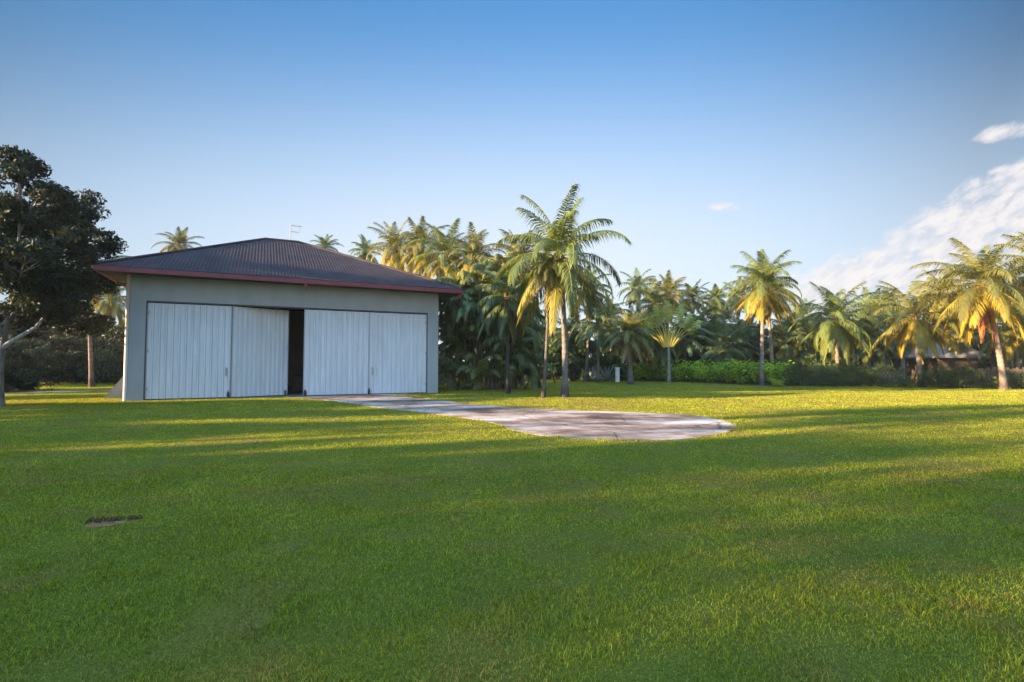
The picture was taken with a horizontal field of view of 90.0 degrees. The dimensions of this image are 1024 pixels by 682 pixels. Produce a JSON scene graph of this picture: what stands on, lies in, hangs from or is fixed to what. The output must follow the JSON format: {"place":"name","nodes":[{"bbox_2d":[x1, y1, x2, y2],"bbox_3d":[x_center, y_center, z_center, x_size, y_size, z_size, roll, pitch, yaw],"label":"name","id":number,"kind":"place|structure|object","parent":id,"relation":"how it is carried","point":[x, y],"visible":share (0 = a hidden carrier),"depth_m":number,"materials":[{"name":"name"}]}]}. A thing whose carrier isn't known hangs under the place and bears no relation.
{"place":"outdoors","nodes":[
{"label":"outdoors","id":0,"kind":"place"},
{"bbox_2d":[0,377,1023,681],"bbox_3d":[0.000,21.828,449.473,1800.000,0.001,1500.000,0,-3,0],"label":"lawn","id":1,"kind":"structure","parent":0,"point":[478,643],"depth_m":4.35,"materials":[{"name":"plant"}]},
{"bbox_2d":[4,346,38,391],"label":"understory bush","id":2,"kind":"object","parent":1,"relation":"on","point":[20,378],"visible":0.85,"depth_m":28.96,"materials":[{"name":"green plant"}]},
{"bbox_2d":[4,348,60,390],"bbox_3d":[-29.568,1.732,30.779,3.528,2.661,3.138,0,-3,6],"label":"dark shrub","id":3,"kind":"object","parent":1,"relation":"on","point":[39,368],"visible":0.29,"depth_m":31.20,"materials":[{"name":"green plant"}]},
{"bbox_2d":[5,338,70,381],"bbox_3d":[-37.344,1.576,40.032,4.259,3.784,3.820,-1,-3,15],"label":"understory bush","id":4,"kind":"object","parent":1,"relation":"on","point":[41,346],"visible":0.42,"depth_m":39.82,"materials":[{"name":"green plant"}]},
{"bbox_2d":[27,334,87,383],"bbox_3d":[-37.170,1.508,41.896,4.614,4.100,4.139,-2,-3,31],"label":"understory bush","id":5,"kind":"object","parent":1,"relation":"on","point":[57,342],"visible":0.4,"depth_m":41.57,"materials":[{"name":"green plant"}]},
{"bbox_2d":[22,327,100,351],"bbox_3d":[-40.537,0.725,46.477,6.920,6.148,6.207,-2,-3,34],"label":"understory bush","id":6,"kind":"object","parent":1,"relation":"on","point":[43,337],"visible":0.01,"depth_m":44.99,"materials":[{"name":"green plant"}]},
{"bbox_2d":[0,144,128,406],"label":"leafy tree","id":7,"kind":"object","parent":1,"relation":"on","point":[43,285],"visible":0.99,"depth_m":19.34,"materials":[{"name":"green plant"}]},
{"bbox_2d":[44,334,106,381],"bbox_3d":[-37.276,1.522,43.911,4.298,4.257,4.791,0,-3,6],"label":"understory bush","id":8,"kind":"object","parent":1,"relation":"on","point":[80,347],"visible":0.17,"depth_m":42.97,"materials":[{"name":"green plant"}]},
{"bbox_2d":[64,336,121,382],"bbox_3d":[-35.322,1.658,44.197,5.435,4.100,4.835,2,-4,-43],"label":"dark shrub","id":9,"kind":"object","parent":1,"relation":"on","point":[104,366],"visible":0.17,"depth_m":43.47,"materials":[{"name":"green plant"}]},
{"bbox_2d":[63,235,130,386],"bbox_3d":[-29.756,-2.251,35.830,5.520,11.047,5.655,-2,-3,38],"label":"coconut palm","id":10,"kind":"object","parent":1,"relation":"on","point":[91,379],"visible":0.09,"depth_m":35.61,"materials":[{"name":"green plant"}]},
{"bbox_2d":[75,347,123,383],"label":"dark shrub","id":11,"kind":"object","parent":1,"relation":"on","point":[97,374],"visible":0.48,"depth_m":40.36,"materials":[{"name":"green plant"}]},
{"bbox_2d":[81,519,135,526],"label":"bare soil","id":12,"kind":"structure","parent":1,"relation":"on","point":[103,523],"depth_m":5.12,"materials":[{"name":"soil"}]},
{"bbox_2d":[85,515,142,522],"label":"soil clods","id":13,"kind":"object","parent":12,"relation":"on","point":[119,518],"visible":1,"depth_m":5.21,"materials":[{"name":"brown soil"}]},
{"bbox_2d":[93,326,124,379],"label":"understory bush","id":14,"kind":"object","parent":1,"relation":"on","point":[119,332],"visible":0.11,"depth_m":44.61,"materials":[{"name":"green plant"}]},
{"bbox_2d":[93,286,125,381],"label":"coconut palm","id":15,"kind":"object","parent":1,"relation":"on","point":[106,307],"visible":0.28,"depth_m":46.67,"materials":[{"name":"green plant"}]},
{"bbox_2d":[98,337,124,380],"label":"dark shrub","id":16,"kind":"object","parent":1,"relation":"on","point":[120,347],"visible":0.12,"depth_m":42.56,"materials":[{"name":"green plant"}]},
{"bbox_2d":[151,226,204,251],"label":"coconut palm","id":17,"kind":"object","parent":1,"relation":"on","point":[180,240],"visible":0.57,"depth_m":62.07,"materials":[{"name":"green plant"}]},
{"bbox_2d":[93,223,462,400],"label":"hangar","id":18,"kind":"structure","parent":1,"relation":"on","point":[264,317],"depth_m":25.49,"materials":[{"name":"metal"}]},
{"bbox_2d":[145,303,231,398],"bbox_3d":[-14.727,0.487,23.401,3.315,4.330,0.213,1,-3,-26],"label":"door panel","id":19,"kind":"structure","parent":18,"relation":"in","point":[188,347],"depth_m":23.38,"materials":[{"name":"grey metal"}]},
{"bbox_2d":[230,306,288,396],"bbox_3d":[-12.319,0.565,25.121,0.177,4.330,2.668,-2,-4,43],"label":"door panel","id":20,"kind":"structure","parent":18,"relation":"in","point":[260,337],"depth_m":25.06,"materials":[{"name":"grey metal"}]},
{"bbox_2d":[293,375,302,391],"bbox_3d":[-12.022,2.466,29.995,1.386,0.930,0.840,1,-3,-26],"label":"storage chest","id":21,"kind":"object","parent":18,"relation":"in","point":[298,384],"visible":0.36,"depth_m":29.44,"materials":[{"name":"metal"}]},
{"bbox_2d":[303,309,369,395],"bbox_3d":[-8.951,0.614,26.219,3.188,4.330,0.213,1,-3,-26],"label":"door panel","id":22,"kind":"structure","parent":18,"relation":"in","point":[336,343],"depth_m":26.21,"materials":[{"name":"grey metal"}]},
{"bbox_2d":[368,312,426,393],"bbox_3d":[-6.136,0.676,27.595,3.184,4.330,0.213,1,-3,-26],"label":"door panel","id":23,"kind":"structure","parent":18,"relation":"in","point":[397,342],"depth_m":27.59,"materials":[{"name":"grey metal"}]},
{"bbox_2d":[309,234,340,251],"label":"coconut palm","id":24,"kind":"object","parent":1,"relation":"on","point":[324,243],"visible":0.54,"depth_m":75.54,"materials":[{"name":"green plant"}]},
{"bbox_2d":[348,234,383,262],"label":"coconut palm","id":25,"kind":"object","parent":1,"relation":"on","point":[365,247],"visible":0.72,"depth_m":62.15,"materials":[{"name":"green plant"}]},
{"bbox_2d":[366,220,415,272],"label":"coconut palm","id":26,"kind":"object","parent":1,"relation":"on","point":[394,249],"visible":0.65,"depth_m":49.60,"materials":[{"name":"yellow plant"}]},
{"bbox_2d":[389,215,450,276],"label":"coconut palm","id":27,"kind":"object","parent":1,"relation":"on","point":[418,249],"visible":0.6,"depth_m":44.98,"materials":[{"name":"green plant"}]},
{"bbox_2d":[406,218,481,384],"bbox_3d":[-5.217,-3.102,40.385,6.066,13.160,6.120,0,-3,0],"label":"coconut palm","id":28,"kind":"object","parent":1,"relation":"on","point":[446,248],"visible":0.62,"depth_m":39.70,"materials":[{"name":"green plant"}]},
{"bbox_2d":[446,221,506,367],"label":"coconut palm","id":29,"kind":"object","parent":1,"relation":"on","point":[475,246],"visible":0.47,"depth_m":38.82,"materials":[{"name":"green plant"}]},
{"bbox_2d":[435,251,554,390],"bbox_3d":[-1.681,-0.954,33.033,9.236,9.829,7.518,0,-3,0],"label":"palm clump","id":30,"kind":"object","parent":1,"relation":"on","point":[460,329],"visible":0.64,"depth_m":31.73,"materials":[{"name":"green plant"}]},
{"bbox_2d":[472,256,541,393],"bbox_3d":[-0.303,-0.760,28.069,4.072,7.346,4.328,0,-3,0],"label":"coconut palm","id":31,"kind":"object","parent":1,"relation":"on","point":[507,315],"visible":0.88,"depth_m":27.69,"materials":[{"name":"green plant"}]},
{"bbox_2d":[289,393,737,440],"bbox_3d":[-1.791,2.502,19.561,7.109,0.060,20.466,2,-3,-41],"label":"concrete pad","id":32,"kind":"object","parent":1,"relation":"on","point":[596,425],"visible":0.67,"depth_m":14.69,"materials":[{"name":"grey concrete"}]},
{"bbox_2d":[492,229,549,385],"bbox_3d":[0.477,-2.558,37.991,4.711,11.855,5.185,0,-3,0],"label":"coconut palm","id":33,"kind":"object","parent":1,"relation":"on","point":[517,247],"visible":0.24,"depth_m":37.80,"materials":[{"name":"green plant"}]},
{"bbox_2d":[528,245,568,397],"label":"coconut palm","id":34,"kind":"object","parent":1,"relation":"on","point":[543,268],"visible":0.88,"depth_m":24.20,"materials":[{"name":"green plant"}]},
{"bbox_2d":[492,183,632,397],"bbox_3d":[2.316,-2.318,25.591,6.718,10.261,7.245,0,-3,0],"label":"coconut palm","id":35,"kind":"object","parent":1,"relation":"on","point":[568,286],"visible":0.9,"depth_m":24.59,"materials":[{"name":"green plant"}]},
{"bbox_2d":[548,334,596,380],"bbox_3d":[5.722,1.628,48.925,4.607,4.567,5.218,2,-3,-38],"label":"understory bush","id":36,"kind":"object","parent":1,"relation":"on","point":[578,359],"visible":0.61,"depth_m":48.16,"materials":[{"name":"green plant"}]},
{"bbox_2d":[548,310,596,380],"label":"coconut palm","id":37,"kind":"object","parent":1,"relation":"on","point":[571,324],"visible":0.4,"depth_m":49.53,"materials":[{"name":"green plant"}]},
{"bbox_2d":[567,266,613,381],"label":"coconut palm","id":38,"kind":"object","parent":1,"relation":"on","point":[601,296],"visible":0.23,"depth_m":45.80,"materials":[{"name":"green plant"}]},
{"bbox_2d":[569,295,623,382],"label":"coconut palm","id":39,"kind":"object","parent":1,"relation":"on","point":[597,329],"visible":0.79,"depth_m":43.73,"materials":[{"name":"green plant"}]},
{"bbox_2d":[591,346,627,380],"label":"understory bush","id":40,"kind":"object","parent":1,"relation":"on","point":[605,361],"visible":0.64,"depth_m":47.42,"materials":[{"name":"green plant"}]},
{"bbox_2d":[602,305,661,384],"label":"coconut palm","id":41,"kind":"object","parent":1,"relation":"on","point":[629,343],"visible":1,"depth_m":39.67,"materials":[{"name":"green plant"}]},
{"bbox_2d":[615,267,657,307],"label":"coconut palm","id":42,"kind":"object","parent":1,"relation":"on","point":[633,294],"visible":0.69,"depth_m":61.95,"materials":[{"name":"green plant"}]},
{"bbox_2d":[617,349,670,373],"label":"understory bush","id":43,"kind":"object","parent":1,"relation":"on","point":[651,358],"visible":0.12,"depth_m":49.04,"materials":[{"name":"green plant"}]},
{"bbox_2d":[634,306,664,380],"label":"coconut palm","id":44,"kind":"object","parent":1,"relation":"on","point":[653,340],"visible":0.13,"depth_m":47.15,"materials":[{"name":"green plant"}]},
{"bbox_2d":[641,362,664,381],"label":"ginger shrub","id":45,"kind":"object","parent":1,"relation":"on","point":[647,371],"visible":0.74,"depth_m":46.87,"materials":[{"name":"green plant"}]},
{"bbox_2d":[626,278,682,361],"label":"coconut palm","id":46,"kind":"object","parent":1,"relation":"on","point":[654,297],"visible":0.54,"depth_m":49.69,"materials":[{"name":"green plant"}]},
{"bbox_2d":[643,321,684,381],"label":"coconut palm","id":47,"kind":"object","parent":1,"relation":"on","point":[662,354],"visible":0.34,"depth_m":46.07,"materials":[{"name":"green plant"}]},
{"bbox_2d":[635,300,702,381],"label":"traveller palm","id":48,"kind":"object","parent":1,"relation":"on","point":[669,341],"visible":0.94,"depth_m":44.86,"materials":[{"name":"green plant"}]},
{"bbox_2d":[644,270,698,323],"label":"coconut palm","id":49,"kind":"object","parent":1,"relation":"on","point":[668,280],"visible":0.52,"depth_m":55.70,"materials":[{"name":"green plant"}]},
{"bbox_2d":[659,364,690,381],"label":"ginger shrub","id":50,"kind":"object","parent":1,"relation":"on","point":[673,376],"visible":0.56,"depth_m":45.41,"materials":[{"name":"green plant"}]},
{"bbox_2d":[660,315,718,381],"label":"coconut palm","id":51,"kind":"object","parent":1,"relation":"on","point":[686,345],"visible":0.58,"depth_m":46.32,"materials":[{"name":"green plant"}]},
{"bbox_2d":[675,359,711,382],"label":"ginger shrub","id":52,"kind":"object","parent":1,"relation":"on","point":[695,363],"visible":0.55,"depth_m":44.28,"materials":[{"name":"green plant"}]},
{"bbox_2d":[678,279,715,319],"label":"coconut palm","id":53,"kind":"object","parent":1,"relation":"on","point":[694,304],"visible":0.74,"depth_m":63.66,"materials":[{"name":"green plant"}]},
{"bbox_2d":[672,305,727,344],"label":"coconut palm","id":54,"kind":"object","parent":1,"relation":"on","point":[701,316],"visible":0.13,"depth_m":49.52,"materials":[{"name":"green plant"}]},
{"bbox_2d":[691,365,714,382],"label":"ginger shrub","id":55,"kind":"object","parent":1,"relation":"on","point":[699,375],"visible":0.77,"depth_m":43.22,"materials":[{"name":"green plant"}]},
{"bbox_2d":[686,316,731,359],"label":"coconut palm","id":56,"kind":"object","parent":1,"relation":"on","point":[711,327],"visible":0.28,"depth_m":47.62,"materials":[{"name":"green plant"}]},
{"bbox_2d":[701,364,720,382],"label":"ginger shrub","id":57,"kind":"object","parent":1,"relation":"on","point":[712,376],"visible":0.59,"depth_m":42.56,"materials":[{"name":"green plant"}]},
{"bbox_2d":[701,283,728,316],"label":"coconut palm","id":58,"kind":"object","parent":1,"relation":"on","point":[712,294],"visible":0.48,"depth_m":69.86,"materials":[{"name":"green plant"}]},
{"bbox_2d":[685,321,752,367],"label":"coconut palm","id":59,"kind":"object","parent":1,"relation":"on","point":[721,344],"visible":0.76,"depth_m":44.52,"materials":[{"name":"green plant"}]},
{"bbox_2d":[695,296,745,335],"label":"coconut palm","id":60,"kind":"object","parent":1,"relation":"on","point":[725,312],"visible":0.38,"depth_m":53.78,"materials":[{"name":"green plant"}]},
{"bbox_2d":[711,361,735,383],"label":"ginger shrub","id":61,"kind":"object","parent":1,"relation":"on","point":[719,372],"visible":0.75,"depth_m":41.42,"materials":[{"name":"green plant"}]},
{"bbox_2d":[715,277,751,318],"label":"coconut palm","id":62,"kind":"object","parent":1,"relation":"on","point":[737,297],"visible":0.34,"depth_m":60.10,"materials":[{"name":"green plant"}]},
{"bbox_2d":[710,319,767,362],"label":"coconut palm","id":63,"kind":"object","parent":1,"relation":"on","point":[736,337],"visible":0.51,"depth_m":45.37,"materials":[{"name":"green plant"}]},
{"bbox_2d":[724,358,767,384],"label":"ginger shrub","id":64,"kind":"object","parent":1,"relation":"on","point":[740,370],"visible":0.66,"depth_m":39.76,"materials":[{"name":"green plant"}]},
{"bbox_2d":[727,316,775,361],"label":"coconut palm","id":65,"kind":"object","parent":1,"relation":"on","point":[755,333],"visible":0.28,"depth_m":47.41,"materials":[{"name":"green plant"}]},
{"bbox_2d":[741,362,766,384],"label":"ginger shrub","id":66,"kind":"object","parent":1,"relation":"on","point":[753,365],"visible":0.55,"depth_m":39.06,"materials":[{"name":"green plant"}]},
{"bbox_2d":[717,249,804,385],"bbox_3d":[18.673,-1.895,37.850,5.809,10.495,6.608,0,-3,0],"label":"coconut palm","id":67,"kind":"object","parent":1,"relation":"on","point":[761,272],"visible":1,"depth_m":37.54,"materials":[{"name":"green plant"}]},
{"bbox_2d":[736,276,803,364],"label":"coconut palm","id":68,"kind":"object","parent":1,"relation":"on","point":[768,314],"visible":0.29,"depth_m":40.83,"materials":[{"name":"green plant"}]},
{"bbox_2d":[761,360,793,385],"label":"ginger shrub","id":69,"kind":"object","parent":1,"relation":"on","point":[773,367],"visible":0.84,"depth_m":37.48,"materials":[{"name":"green plant"}]},
{"bbox_2d":[755,323,806,366],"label":"coconut palm","id":70,"kind":"object","parent":1,"relation":"on","point":[779,336],"visible":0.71,"depth_m":44.53,"materials":[{"name":"green plant"}]},
{"bbox_2d":[758,304,817,381],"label":"coconut palm","id":71,"kind":"object","parent":1,"relation":"on","point":[794,327],"visible":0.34,"depth_m":45.45,"materials":[{"name":"green plant"}]},
{"bbox_2d":[767,362,811,385],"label":"dark shrub","id":72,"kind":"object","parent":1,"relation":"on","point":[795,368],"visible":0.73,"depth_m":37.14,"materials":[{"name":"green plant"}]},
{"bbox_2d":[774,298,824,331],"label":"coconut palm","id":73,"kind":"object","parent":1,"relation":"on","point":[802,310],"visible":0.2,"depth_m":57.90,"materials":[{"name":"green plant"}]},
{"bbox_2d":[783,365,816,385],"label":"dark shrub","id":74,"kind":"object","parent":1,"relation":"on","point":[794,379],"visible":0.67,"depth_m":37.22,"materials":[{"name":"green plant"}]},
{"bbox_2d":[781,352,834,384],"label":"dark shrub","id":75,"kind":"object","parent":1,"relation":"on","point":[805,361],"visible":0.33,"depth_m":38.22,"materials":[{"name":"green plant"}]},
{"bbox_2d":[796,309,840,358],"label":"coconut palm","id":76,"kind":"object","parent":1,"relation":"on","point":[809,326],"visible":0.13,"depth_m":45.55,"materials":[{"name":"green plant"}]},
{"bbox_2d":[800,362,842,385],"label":"dark shrub","id":77,"kind":"object","parent":1,"relation":"on","point":[817,374],"visible":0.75,"depth_m":36.55,"materials":[{"name":"green plant"}]},
{"bbox_2d":[791,331,854,376],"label":"coconut palm","id":78,"kind":"object","parent":1,"relation":"on","point":[813,350],"visible":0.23,"depth_m":42.64,"materials":[{"name":"green plant"}]},
{"bbox_2d":[816,366,852,386],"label":"dark shrub","id":79,"kind":"object","parent":1,"relation":"on","point":[833,382],"visible":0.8,"depth_m":36.30,"materials":[{"name":"green plant"}]},
{"bbox_2d":[788,281,885,385],"bbox_3d":[24.108,-0.556,38.191,6.082,7.844,5.979,0,-3,0],"label":"coconut palm","id":80,"kind":"object","parent":1,"relation":"on","point":[836,328],"visible":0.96,"depth_m":37.63,"materials":[{"name":"green plant"}]},
{"bbox_2d":[828,370,861,385],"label":"dark shrub","id":81,"kind":"object","parent":1,"relation":"on","point":[851,380],"visible":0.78,"depth_m":36.02,"materials":[{"name":"green plant"}]},
{"bbox_2d":[829,361,869,385],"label":"dark shrub","id":82,"kind":"object","parent":1,"relation":"on","point":[850,368],"visible":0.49,"depth_m":36.27,"materials":[{"name":"green plant"}]},
{"bbox_2d":[839,311,895,373],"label":"coconut palm","id":83,"kind":"object","parent":1,"relation":"on","point":[858,348],"visible":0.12,"depth_m":42.80,"materials":[{"name":"green plant"}]},
{"bbox_2d":[840,318,902,369],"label":"coconut palm","id":84,"kind":"object","parent":1,"relation":"on","point":[861,355],"visible":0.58,"depth_m":41.91,"materials":[{"name":"green plant"}]},
{"bbox_2d":[859,370,889,386],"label":"dark shrub","id":85,"kind":"object","parent":1,"relation":"on","point":[868,383],"visible":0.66,"depth_m":35.71,"materials":[{"name":"green plant"}]},
{"bbox_2d":[848,287,905,334],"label":"coconut palm","id":86,"kind":"object","parent":1,"relation":"on","point":[877,296],"visible":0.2,"depth_m":47.51,"materials":[{"name":"green plant"}]},
{"bbox_2d":[850,338,905,381],"bbox_3d":[35.606,1.626,49.477,7.373,4.400,8.400,0,-3,0],"label":"bungalow","id":87,"kind":"object","parent":1,"relation":"on","point":[900,362],"visible":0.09,"depth_m":45.93,"materials":[{"name":"white paint"}]},
{"bbox_2d":[866,361,911,385],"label":"dark shrub","id":88,"kind":"object","parent":1,"relation":"on","point":[879,367],"visible":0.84,"depth_m":35.45,"materials":[{"name":"green plant"}]},
{"bbox_2d":[876,288,911,322],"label":"coconut palm","id":89,"kind":"object","parent":1,"relation":"on","point":[885,296],"visible":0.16,"depth_m":59.62,"materials":[{"name":"green plant"}]},
{"bbox_2d":[871,301,934,354],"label":"coconut palm","id":90,"kind":"object","parent":1,"relation":"on","point":[908,347],"visible":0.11,"depth_m":43.51,"materials":[{"name":"green plant"}]},
{"bbox_2d":[868,273,973,386],"bbox_3d":[27.817,-0.735,35.295,6.139,7.974,5.761,2,-3,-40],"label":"coconut palm","id":91,"kind":"object","parent":1,"relation":"on","point":[917,333],"visible":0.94,"depth_m":35.31,"materials":[{"name":"green plant"}]},
{"bbox_2d":[915,362,961,387],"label":"scrappy shrub","id":92,"kind":"object","parent":1,"relation":"on","point":[937,384],"visible":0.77,"depth_m":34.00,"materials":[{"name":"green plant"}]},
{"bbox_2d":[908,268,973,329],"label":"coconut palm","id":93,"kind":"object","parent":1,"relation":"on","point":[944,300],"visible":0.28,"depth_m":45.96,"materials":[{"name":"green plant"}]},
{"bbox_2d":[895,335,989,382],"bbox_3d":[34.824,1.475,41.676,4.063,4.000,4.400,0,-3,0],"label":"thatched hut","id":94,"kind":"object","parent":1,"relation":"on","point":[951,359],"visible":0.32,"depth_m":39.98,"materials":[{"name":"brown wood"}]},
{"bbox_2d":[926,368,970,387],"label":"scrappy shrub","id":95,"kind":"object","parent":1,"relation":"on","point":[950,385],"visible":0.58,"depth_m":33.78,"materials":[{"name":"green plant"}]},
{"bbox_2d":[918,306,985,359],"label":"coconut palm","id":96,"kind":"object","parent":1,"relation":"on","point":[948,331],"visible":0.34,"depth_m":40.18,"materials":[{"name":"green plant"}]},
{"bbox_2d":[902,233,1023,389],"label":"coconut palm","id":97,"kind":"object","parent":1,"relation":"on","point":[982,298],"visible":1,"depth_m":31.95,"materials":[{"name":"green plant"}]},
{"bbox_2d":[938,363,991,388],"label":"scrappy shrub","id":98,"kind":"object","parent":1,"relation":"on","point":[962,369],"visible":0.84,"depth_m":33.18,"materials":[{"name":"green plant"}]},
{"bbox_2d":[945,315,1001,363],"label":"coconut palm","id":99,"kind":"object","parent":1,"relation":"on","point":[974,344],"visible":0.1,"depth_m":44.16,"materials":[{"name":"green plant"}]},
{"bbox_2d":[955,366,1023,386],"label":"board fence","id":100,"kind":"object","parent":1,"relation":"on","point":[1017,371],"visible":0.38,"depth_m":34.60,"materials":[{"name":"brown wood"}]},
{"bbox_2d":[974,347,1013,379],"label":"understory bush","id":101,"kind":"object","parent":1,"relation":"on","point":[984,365],"visible":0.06,"depth_m":47.19,"materials":[{"name":"green plant"}]},
{"bbox_2d":[972,297,1023,368],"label":"coconut palm","id":102,"kind":"object","parent":1,"relation":"on","point":[1007,336],"visible":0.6,"depth_m":36.82,"materials":[{"name":"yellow plant"}]},
{"bbox_2d":[992,232,1023,308],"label":"coconut palm","id":103,"kind":"object","parent":1,"relation":"on","point":[1019,285],"visible":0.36,"depth_m":34.91,"materials":[{"name":"green plant"}]},
{"bbox_2d":[0,0,1023,360],"label":"sky","id":104,"kind":"structure","parent":0,"point":[856,139],"materials":[{"name":"blue"}]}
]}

